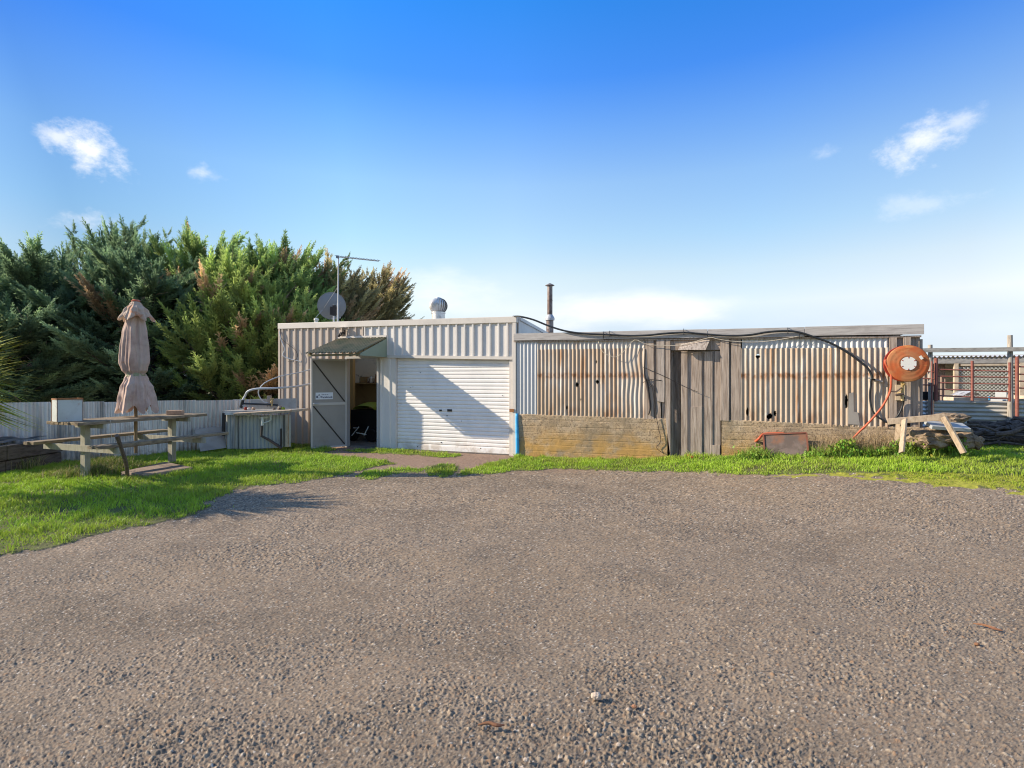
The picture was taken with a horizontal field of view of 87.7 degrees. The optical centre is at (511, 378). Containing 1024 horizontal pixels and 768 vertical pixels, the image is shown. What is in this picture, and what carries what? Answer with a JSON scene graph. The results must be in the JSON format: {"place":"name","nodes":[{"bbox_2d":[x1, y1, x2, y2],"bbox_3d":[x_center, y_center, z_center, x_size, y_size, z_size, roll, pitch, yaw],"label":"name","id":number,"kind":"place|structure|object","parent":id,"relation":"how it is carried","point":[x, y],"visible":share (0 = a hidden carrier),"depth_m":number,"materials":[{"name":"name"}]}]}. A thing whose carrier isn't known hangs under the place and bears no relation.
{"place":"outdoors","nodes":[
{"label":"outdoors","id":0,"kind":"place"},
{"bbox_2d":[360,377,368,382],"bbox_3d":[-3.740,0.034,13.533,0.170,0.150,0.130,0,0,20],"label":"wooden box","id":1,"kind":"object","parent":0,"point":[363,379],"visible":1,"depth_m":13.47,"materials":[{"name":"brown wood"}]},
{"bbox_2d":[0,442,1023,767],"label":"driveway","id":2,"kind":"structure","parent":0,"point":[698,618],"depth_m":3.28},
{"bbox_2d":[115,434,129,476],"bbox_3d":[-5.367,1.097,7.367,0.077,0.729,0.801,0,0,-28],"label":"wooden stick","id":3,"kind":"object","parent":2,"relation":"on","point":[121,449],"visible":0.94,"depth_m":7.28,"materials":[{"name":"wood"}]},
{"bbox_2d":[121,462,192,477],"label":"concrete slab","id":4,"kind":"structure","parent":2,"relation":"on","point":[157,468],"depth_m":8.06,"materials":[{"name":"grey concrete"}]},
{"bbox_2d":[278,297,567,455],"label":"iron shed","id":5,"kind":"structure","parent":2,"relation":"on","point":[443,383],"depth_m":11.19,"materials":[{"name":"metal"}]},
{"bbox_2d":[242,383,310,405],"bbox_3d":[-4.954,0.326,11.549,1.588,0.522,0.453,0,0,-35],"label":"grey hose","id":6,"kind":"object","parent":5,"relation":"attached to","point":[247,391],"visible":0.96,"depth_m":11.25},
{"bbox_2d":[258,331,310,402],"bbox_3d":[-4.899,-0.277,11.767,0.946,1.617,1.083,0,0,0],"label":"thin lead","id":7,"kind":"object","parent":5,"relation":"attached to","point":[282,375],"visible":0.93,"depth_m":11.70,"materials":[{"name":"black rubber"}]},
{"bbox_2d":[311,358,346,447],"bbox_3d":[-3.904,0.530,11.409,0.765,1.900,0.101,0,0,-39],"label":"door leaf","id":8,"kind":"structure","parent":5,"relation":"in","point":[328,376],"depth_m":11.42,"materials":[{"name":"paint"}]},
{"bbox_2d":[317,292,345,321],"bbox_3d":[-4.485,-1.518,13.288,0.518,1.236,0.508,0,0,25],"label":"satellite dish","id":9,"kind":"object","parent":5,"relation":"attached to","point":[329,311],"visible":0.93,"depth_m":13.19,"materials":[{"name":"metal"}]},
{"bbox_2d":[335,255,379,321],"bbox_3d":[-3.637,-1.916,12.521,1.218,2.033,0.197,0,0,21],"label":"tv antenna","id":10,"kind":"object","parent":5,"relation":"attached to","point":[338,256],"visible":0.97,"depth_m":12.73,"materials":[{"name":"metal"}]},
{"bbox_2d":[351,426,368,435],"bbox_3d":[-3.505,1.215,12.309,0.444,0.235,0.072,0,0,20],"label":"folding trestle","id":11,"kind":"object","parent":5,"relation":"on","point":[360,433],"visible":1,"depth_m":12.31,"materials":[{"name":"grey metal"}]},
{"bbox_2d":[350,402,376,441],"bbox_3d":[-3.428,1.029,12.898,0.818,0.919,0.710,0,0,20],"label":"garden machine","id":12,"kind":"object","parent":5,"relation":"on","point":[362,419],"visible":0.8,"depth_m":12.63,"materials":[{"name":"black plastic"}]},
{"bbox_2d":[397,358,508,453],"bbox_3d":[-1.232,0.524,10.926,2.561,1.953,0.031,0,0,20],"label":"roller door","id":13,"kind":"structure","parent":5,"relation":"in","point":[461,405],"depth_m":10.90,"materials":[{"name":"metal"}]},
{"bbox_2d":[478,721,504,726],"bbox_3d":[-0.089,1.481,2.286,0.116,0.018,0.021,0,0,8],"label":"bark strip","id":14,"kind":"object","parent":2,"relation":"on","point":[491,723],"visible":1,"depth_m":2.28,"materials":[{"name":"brown wood"}]},
{"bbox_2d":[591,692,600,699],"bbox_3d":[0.395,1.485,2.496,0.050,0.032,0.040,0,0,0],"label":"loose stone","id":15,"kind":"object","parent":2,"relation":"on","point":[595,695],"visible":1,"depth_m":2.48,"materials":[{"name":"white stone"}]},
{"bbox_2d":[755,432,784,441],"bbox_3d":[4.170,1.105,8.886,0.289,0.447,0.636,0,0,-39],"label":"orange pipe","id":16,"kind":"object","parent":2,"relation":"on","point":[758,438],"visible":0.46,"depth_m":8.79,"materials":[{"name":"orange plastic"}]},
{"bbox_2d":[762,432,808,456],"bbox_3d":[4.405,1.069,8.593,0.668,0.438,0.182,0,0,24],"label":"iron box lid","id":17,"kind":"object","parent":2,"relation":"on","point":[790,443],"visible":0.75,"depth_m":8.57,"materials":[{"name":"metal"}]},
{"bbox_2d":[730,437,974,460],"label":"weeds","id":18,"kind":"object","parent":2,"relation":"on","point":[757,454],"visible":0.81,"depth_m":7.95,"materials":[{"name":"green plant"}]},
{"bbox_2d":[806,430,909,456],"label":"dry stalks","id":19,"kind":"object","parent":2,"relation":"on","point":[885,440],"visible":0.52,"depth_m":8.09,"materials":[{"name":"beige plant"}]},
{"bbox_2d":[887,414,966,453],"bbox_3d":[5.850,0.766,7.532,0.927,0.550,0.767,0,0,22],"label":"saw horse","id":20,"kind":"object","parent":2,"relation":"on","point":[901,427],"visible":0.91,"depth_m":7.44},
{"bbox_2d":[906,427,958,449],"bbox_3d":[6.090,0.848,7.716,0.688,0.362,0.579,0,0,0],"label":"rubble block","id":21,"kind":"object","parent":2,"relation":"on","point":[928,437],"depth_m":7.57,"materials":[{"name":"beige stone"}]},
{"bbox_2d":[924,421,970,431],"bbox_3d":[6.118,0.671,7.500,0.475,0.135,0.223,0,0,12],"label":"painted board","id":22,"kind":"object","parent":21,"relation":"on","point":[936,425],"visible":0.83,"depth_m":7.45,"materials":[{"name":"white wood"}]},
{"bbox_2d":[933,412,972,422],"bbox_3d":[6.400,0.584,7.798,0.583,0.171,0.415,0,0,0],"label":"rubble block","id":23,"kind":"object","parent":21,"relation":"on","point":[958,417],"depth_m":7.66,"materials":[{"name":"brown stone"}]},
{"bbox_2d":[954,429,975,448],"bbox_3d":[6.506,0.878,7.764,0.480,0.321,0.537,0,0,0],"label":"rubble block","id":24,"kind":"object","parent":2,"relation":"on","point":[968,436],"depth_m":7.55,"materials":[{"name":"beige stone"}]},
{"bbox_2d":[973,435,984,449],"bbox_3d":[6.592,0.914,7.598,0.216,0.220,0.213,0,0,32],"label":"rubble block","id":25,"kind":"object","parent":2,"relation":"on","point":[979,441],"depth_m":7.53,"materials":[{"name":"grey stone"}]},
{"bbox_2d":[973,623,1002,630],"bbox_3d":[2.842,1.481,3.186,0.018,0.018,0.132,0,0,-39],"label":"bark strip","id":26,"kind":"object","parent":2,"relation":"on","point":[991,627],"visible":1,"depth_m":3.18,"materials":[{"name":"brown wood"}]},
{"bbox_2d":[984,441,1023,445],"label":"dead branch","id":27,"kind":"object","parent":2,"relation":"on","point":[995,442],"visible":0.47,"depth_m":8.32,"materials":[{"name":"grey wood"}]},
{"bbox_2d":[984,436,1019,441],"bbox_3d":[7.654,0.941,8.361,0.580,0.095,0.069,0,0,0],"label":"dead branch","id":28,"kind":"object","parent":27,"relation":"on","point":[1000,438],"visible":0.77,"depth_m":8.35,"materials":[{"name":"brown wood"}]},
{"bbox_2d":[0,441,1023,553],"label":"grass","id":29,"kind":"structure","parent":0,"point":[66,476],"depth_m":7.61,"materials":[{"name":"green plant"}]},
{"bbox_2d":[194,426,226,450],"bbox_3d":[-6.116,1.218,10.820,0.472,0.428,0.570,0,0,38],"label":"fibre panel","id":30,"kind":"object","parent":29,"relation":"on","point":[214,442],"visible":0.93,"depth_m":10.85,"materials":[{"name":"grey"}]},
{"bbox_2d":[222,398,307,448],"bbox_3d":[-5.137,0.938,11.113,1.528,1.031,0.685,0,0,0],"label":"sink bench","id":31,"kind":"object","parent":29,"relation":"on","point":[257,431],"visible":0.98,"depth_m":10.93,"materials":[{"name":"grey metal"}]},
{"bbox_2d":[239,400,277,407],"bbox_3d":[-5.361,0.537,11.270,0.808,0.181,0.069,0,0,0],"label":"black fitting","id":32,"kind":"object","parent":31,"relation":"on","point":[241,403],"visible":1,"depth_m":11.27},
{"bbox_2d":[233,409,291,415],"bbox_3d":[-5.037,0.690,10.790,1.112,0.115,0.123,0,0,-4],"label":"loose plank","id":33,"kind":"object","parent":31,"relation":"on","point":[262,412],"visible":1,"depth_m":10.74,"materials":[{"name":"grey wood"}]},
{"bbox_2d":[267,396,273,406],"bbox_3d":[-5.094,0.488,11.268,0.109,0.239,0.277,0,0,-43],"label":"bench tap","id":34,"kind":"object","parent":31,"relation":"on","point":[269,399],"visible":1,"depth_m":11.29,"materials":[{"name":"gold metal"}]},
{"bbox_2d":[1005,436,1023,442],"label":"dead branch","id":35,"kind":"object","parent":29,"relation":"on","point":[1012,440],"visible":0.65,"depth_m":8.46,"materials":[{"name":"brown wood"}]},
{"bbox_2d":[0,0,1023,375],"label":"sky","id":36,"kind":"structure","parent":0,"point":[657,164],"materials":[{"name":"blue"}]},
{"bbox_2d":[966,424,1023,436],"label":"dead branch","id":37,"kind":"object","parent":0,"point":[983,426],"visible":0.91,"depth_m":8.35,"materials":[{"name":"brown wood"}]},
{"bbox_2d":[995,426,1023,436],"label":"dead branch","id":38,"kind":"object","parent":37,"relation":"on","point":[1012,432],"visible":1,"depth_m":8.21,"materials":[{"name":"wood"}]},
{"bbox_3d":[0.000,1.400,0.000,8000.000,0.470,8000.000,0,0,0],"label":"ground","id":39,"kind":"structure","parent":0,"visible":0},
{"bbox_2d":[0,316,43,431],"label":"spiky yucca","id":40,"kind":"object","parent":39,"relation":"on","point":[4,410],"visible":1,"depth_m":6.68,"materials":[{"name":"green plant"}]},
{"bbox_2d":[0,436,62,472],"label":"sleeper planter","id":41,"kind":"object","parent":39,"relation":"on","point":[9,453],"visible":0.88,"depth_m":8.43,"materials":[{"name":"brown wood"}]},
{"bbox_2d":[0,250,65,401],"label":"cypress tree","id":42,"kind":"object","parent":39,"relation":"on","point":[53,282],"depth_m":15.86,"materials":[{"name":"green plant"}]},
{"bbox_2d":[0,287,117,402],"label":"cypress tree","id":43,"kind":"object","parent":39,"relation":"on","point":[25,330],"visible":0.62,"depth_m":13.19,"materials":[{"name":"green plant"}]},
{"bbox_2d":[0,230,149,401],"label":"cypress tree","id":44,"kind":"object","parent":39,"relation":"on","point":[36,270],"visible":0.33,"depth_m":13.89,"materials":[{"name":"green plant"}]},
{"bbox_2d":[13,240,215,401],"bbox_3d":[-10.344,-1.085,15.052,5.462,5.403,5.505,0,0,37],"label":"cypress tree","id":45,"kind":"object","parent":39,"relation":"on","point":[145,286],"visible":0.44,"depth_m":13.94,"materials":[{"name":"green plant"}]},
{"bbox_2d":[23,413,228,477],"bbox_3d":[-5.911,1.077,8.377,1.646,0.946,2.080,0,0,20],"label":"picnic table","id":46,"kind":"object","parent":39,"relation":"on","point":[85,448],"visible":0.89,"depth_m":7.97,"materials":[{"name":"grey wood"}]},
{"bbox_2d":[51,398,82,421],"bbox_3d":[-6.344,0.445,7.609,0.252,0.324,0.302,0,0,35],"label":"metal tin","id":47,"kind":"object","parent":46,"relation":"on","point":[66,409],"visible":1,"depth_m":7.53,"materials":[{"name":"white metal"}]},
{"bbox_2d":[114,299,158,452],"bbox_3d":[-5.906,-0.035,8.362,0.528,2.411,0.530,0,0,0],"label":"garden umbrella","id":48,"kind":"object","parent":46,"relation":"in","point":[136,393],"visible":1,"depth_m":8.28,"materials":[{"name":"fabric"}]},
{"bbox_2d":[166,410,183,414],"bbox_3d":[-5.623,0.569,8.910,0.235,0.075,0.110,0,0,-9],"label":"brick","id":49,"kind":"object","parent":46,"relation":"on","point":[174,412],"visible":1,"depth_m":8.86,"materials":[{"name":"brown brick"}]},
{"bbox_2d":[54,214,207,401],"bbox_3d":[-11.989,-1.834,16.914,5.048,6.895,6.165,0,0,0],"label":"cypress tree","id":50,"kind":"object","parent":39,"relation":"on","point":[113,238],"visible":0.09,"depth_m":15.71,"materials":[{"name":"green plant"}]},
{"bbox_2d":[0,399,277,461],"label":"iron fence","id":51,"kind":"object","parent":39,"relation":"on","point":[212,409],"visible":0.41,"depth_m":10.01,"materials":[{"name":"grey metal"}]},
{"bbox_2d":[99,216,248,399],"bbox_3d":[-9.470,-1.638,16.802,4.734,6.504,5.457,0,0,-18],"label":"cypress tree","id":52,"kind":"object","parent":39,"relation":"on","point":[192,244],"visible":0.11,"depth_m":15.43,"materials":[{"name":"green plant"}]},
{"bbox_2d":[152,241,305,400],"bbox_3d":[-7.726,-1.098,15.172,4.100,5.432,4.279,0,0,-28],"label":"cypress tree","id":53,"kind":"object","parent":39,"relation":"on","point":[204,359],"visible":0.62,"depth_m":13.90,"materials":[{"name":"green plant"}]},
{"bbox_2d":[217,275,344,398],"bbox_3d":[-6.485,-0.625,15.220,4.174,4.497,3.789,0,0,0],"label":"cypress tree","id":54,"kind":"object","parent":39,"relation":"on","point":[275,313],"visible":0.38,"depth_m":14.06,"materials":[{"name":"green plant"}]},
{"bbox_2d":[219,230,358,384],"bbox_3d":[-7.054,-1.443,16.220,4.709,6.117,4.762,0,0,0],"label":"cypress tree","id":55,"kind":"object","parent":39,"relation":"on","point":[299,273],"visible":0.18,"depth_m":15.41,"materials":[{"name":"green plant"}]},
{"bbox_2d":[307,248,384,321],"bbox_3d":[-5.996,-1.340,17.590,3.864,5.912,4.266,0,0,0],"label":"cypress tree","id":56,"kind":"object","parent":39,"relation":"on","point":[353,294],"visible":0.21,"depth_m":17.19,"materials":[{"name":"green plant"}]},
{"bbox_2d":[348,260,424,320],"bbox_3d":[-5.382,-1.415,19.918,4.068,6.047,3.782,0,0,41],"label":"cypress tree","id":57,"kind":"object","parent":39,"relation":"on","point":[395,295],"visible":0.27,"depth_m":19.22,"materials":[{"name":"green plant"}]},
{"bbox_2d":[513,283,923,458],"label":"old shed","id":58,"kind":"structure","parent":39,"relation":"on","point":[746,397],"depth_m":9.22,"materials":[{"name":"metal"}]},
{"bbox_2d":[643,349,663,453],"bbox_3d":[2.498,0.401,9.431,0.372,1.849,0.046,0,0,25],"label":"tangled wire","id":59,"kind":"object","parent":58,"relation":"hanging from","point":[647,385],"visible":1,"depth_m":9.45,"materials":[{"name":"metal"}]},
{"bbox_2d":[643,367,698,392],"bbox_3d":[2.768,0.020,9.318,0.934,0.446,0.009,0,0,20],"label":"iron rod","id":60,"kind":"object","parent":58,"relation":"attached to","point":[672,380],"visible":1,"depth_m":9.30,"materials":[{"name":"brown metal"}]},
{"bbox_2d":[514,315,873,379],"bbox_3d":[2.788,-0.602,9.277,5.984,1.241,0.134,0,0,21],"label":"black cable","id":61,"kind":"object","parent":58,"relation":"attached to","point":[840,348],"visible":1,"depth_m":9.03,"materials":[{"name":"black rubber"}]},
{"bbox_2d":[670,350,720,456],"bbox_3d":[3.178,0.456,9.272,0.835,1.881,0.097,0,0,20],"label":"plank door","id":62,"kind":"structure","parent":58,"relation":"in","point":[695,423],"depth_m":9.23,"materials":[{"name":"grey wood"}]},
{"bbox_2d":[598,335,801,356],"bbox_3d":[3.124,-0.541,9.173,3.302,0.318,0.011,0,0,20],"label":"pale string","id":63,"kind":"object","parent":58,"relation":"hanging from","point":[689,343],"visible":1,"depth_m":9.24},
{"bbox_2d":[891,382,905,400],"bbox_3d":[5.879,0.139,8.144,0.219,0.404,0.192,0,0,29],"label":"brass tap","id":64,"kind":"object","parent":58,"relation":"attached to","point":[899,391],"visible":0.81,"depth_m":8.10,"materials":[{"name":"metal"}]},
{"bbox_2d":[869,379,904,422],"bbox_3d":[5.770,0.345,8.215,0.462,0.686,0.079,0,0,23],"label":"hose","id":65,"kind":"object","parent":64,"relation":"attached to","point":[878,417],"visible":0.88,"depth_m":8.26,"materials":[{"name":"black rubber"}]},
{"bbox_2d":[883,345,929,381],"bbox_3d":[5.916,-0.221,8.044,0.544,0.544,0.380,0,0,20],"label":"hose reel","id":66,"kind":"object","parent":58,"relation":"attached to","point":[908,363],"visible":1,"depth_m":7.89,"materials":[{"name":"orange plastic"}]},
{"bbox_2d":[853,359,892,436],"bbox_3d":[5.479,0.325,8.115,0.507,1.219,0.074,0,0,34],"label":"red hose","id":67,"kind":"object","parent":66,"relation":"hanging from","point":[878,411],"visible":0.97,"depth_m":8.05,"materials":[{"name":"rubber"}]},
{"bbox_2d":[923,401,927,427],"bbox_3d":[8.762,0.875,11.333,0.225,0.796,0.043,0,0,20],"label":"iron sheet fence","id":68,"kind":"object","parent":39,"relation":"on","point":[925,407],"visible":0.27,"depth_m":11.32,"materials":[{"name":"metal"}]},
{"bbox_2d":[928,345,932,414],"bbox_3d":[8.812,0.241,11.236,0.096,1.899,0.090,0,0,0],"label":"round post","id":69,"kind":"object","parent":39,"relation":"on","point":[930,355],"visible":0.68,"depth_m":11.21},
{"bbox_2d":[923,361,934,414],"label":"pipe gate","id":70,"kind":"structure","parent":69,"relation":"attached to","point":[932,378],"depth_m":11.16,"materials":[{"name":"red metal"}]},
{"bbox_2d":[923,392,938,399],"bbox_3d":[8.854,0.372,11.402,0.418,0.180,0.060,0,0,20],"label":"black drum panel","id":71,"kind":"object","parent":69,"relation":"attached to","point":[925,395],"visible":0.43,"depth_m":11.38,"materials":[{"name":"plastic"}]},
{"bbox_2d":[934,400,1006,424],"bbox_3d":[9.513,0.862,11.033,1.295,0.801,0.043,0,0,20],"label":"iron sheet fence","id":72,"kind":"object","parent":39,"relation":"on","point":[994,411],"visible":0.39,"depth_m":11.00,"materials":[{"name":"grey metal"}]},
{"bbox_2d":[943,397,1014,400],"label":"timber beam","id":73,"kind":"structure","parent":72,"relation":"on","point":[964,399],"depth_m":12.45,"materials":[{"name":"grey wood"}]},
{"bbox_2d":[995,392,1006,396],"bbox_3d":[11.900,0.400,12.900,0.168,0.155,0.300,0,0,0],"label":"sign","id":74,"kind":"object","parent":73,"relation":"on","point":[1000,394],"visible":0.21,"depth_m":12.89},
{"bbox_2d":[991,399,1005,400],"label":"pale block","id":75,"kind":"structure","parent":72,"relation":"on","point":[998,399],"depth_m":11.95,"materials":[{"name":"white"}]},
{"bbox_2d":[923,354,1023,415],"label":"yard shed","id":76,"kind":"structure","parent":39,"relation":"on","point":[990,362],"depth_m":14.40,"materials":[{"name":"brown metal"}]},
{"bbox_2d":[951,391,979,394],"bbox_3d":[11.379,0.369,13.313,0.943,0.114,0.449,0,0,-22],"label":"bent sheet","id":77,"kind":"object","parent":76,"relation":"in","point":[962,393],"visible":0.73,"depth_m":13.15,"materials":[{"name":"white metal"}]},
{"bbox_2d":[1007,335,1012,419],"bbox_3d":[10.066,0.158,10.780,0.100,2.064,0.094,0,0,0],"label":"round post","id":78,"kind":"object","parent":39,"relation":"on","point":[1009,359],"visible":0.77,"depth_m":10.74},
{"bbox_2d":[934,358,1010,400],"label":"pipe gate","id":79,"kind":"structure","parent":78,"relation":"attached to","point":[972,383],"depth_m":10.95,"materials":[{"name":"red metal"}]},
{"bbox_2d":[923,347,1023,351],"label":"top rail","id":80,"kind":"object","parent":78,"relation":"attached to","point":[998,349],"visible":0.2,"depth_m":10.87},
{"bbox_2d":[1015,356,1023,416],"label":"pipe gate","id":81,"kind":"structure","parent":78,"relation":"attached to","point":[1017,380],"depth_m":10.69,"materials":[{"name":"red metal"}]},
{"bbox_2d":[1019,399,1023,416],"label":"iron sheet fence","id":82,"kind":"object","parent":39,"relation":"on","point":[1021,407],"visible":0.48,"depth_m":10.77,"materials":[{"name":"grey metal"}]},
{"bbox_3d":[7.878,0.967,8.486,0.593,0.171,0.386,0,0,0],"label":"dead branch","id":83,"kind":"object","parent":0,"visible":0},
{"bbox_3d":[7.606,0.931,8.565,0.568,0.145,0.242,0,0,0],"label":"dead branch","id":84,"kind":"object","parent":83,"relation":"on","visible":0},
{"bbox_2d":[974,429,1007,435],"bbox_3d":[7.709,0.868,8.572,0.549,0.143,0.098,0,0,0],"label":"dead branch","id":85,"kind":"object","parent":84,"relation":"on","point":[979,432],"visible":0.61,"depth_m":8.55,"materials":[{"name":"brown wood"}]},
{"bbox_2d":[973,431,1023,435],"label":"dead branch","id":86,"kind":"object","parent":84,"relation":"on","point":[989,434],"visible":0.3,"depth_m":8.50,"materials":[{"name":"brown wood"}]},
{"bbox_2d":[984,426,1009,432],"bbox_3d":[7.759,0.823,8.527,0.435,0.118,0.078,0,0,0],"label":"dead branch","id":87,"kind":"object","parent":86,"relation":"on","point":[998,429],"visible":0.82,"depth_m":8.50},
{"bbox_3d":[9.207,0.854,9.094,0.670,0.126,0.165,0,0,0],"label":"dead branch","id":88,"kind":"object","parent":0,"visible":0},
{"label":"dead branch","id":89,"kind":"object","parent":88,"relation":"on","visible":0},
{"bbox_2d":[990,420,1022,428],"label":"dead branch","id":90,"kind":"object","parent":89,"relation":"on","point":[1004,423],"visible":0.46,"depth_m":9.00,"materials":[{"name":"grey wood"}]},
{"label":"dead branch","id":91,"kind":"object","parent":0,"visible":0},
{"bbox_2d":[973,424,1004,429],"bbox_3d":[7.963,0.819,8.870,0.538,0.117,0.140,0,0,13],"label":"dead branch","id":92,"kind":"object","parent":91,"relation":"on","point":[992,425],"visible":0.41,"depth_m":8.84,"materials":[{"name":"grey wood"}]},
{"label":"dead branch","id":93,"kind":"object","parent":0,"visible":0},
{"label":"dead branch","id":94,"kind":"object","parent":93,"relation":"on","visible":0},
{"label":"dead branch","id":95,"kind":"object","parent":94,"relation":"on","visible":0},
{"bbox_2d":[1010,422,1023,429],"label":"dead branch","id":96,"kind":"object","parent":95,"relation":"on","point":[1017,425],"visible":0.62,"depth_m":8.42,"materials":[{"name":"grey wood"}]},
{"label":"dead branch","id":97,"kind":"object","parent":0,"visible":0},
{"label":"dead branch","id":98,"kind":"object","parent":97,"relation":"on","visible":0},
{"bbox_2d":[1013,416,1023,420],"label":"dead branch","id":99,"kind":"object","parent":98,"relation":"on","point":[1018,418],"visible":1,"depth_m":8.99,"materials":[{"name":"grey wood"}]},
{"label":"dead branch","id":100,"kind":"object","parent":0,"visible":0},
{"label":"dead branch","id":101,"kind":"object","parent":100,"relation":"on","visible":0},
{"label":"dead branch","id":102,"kind":"object","parent":101,"relation":"on","visible":0},
{"bbox_2d":[967,421,993,423],"bbox_3d":[8.346,0.784,9.279,0.800,0.098,0.116,0,0,8],"label":"dead branch","id":103,"kind":"object","parent":102,"relation":"on","point":[975,422],"visible":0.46,"depth_m":9.29,"materials":[{"name":"grey wood"}]}
]}

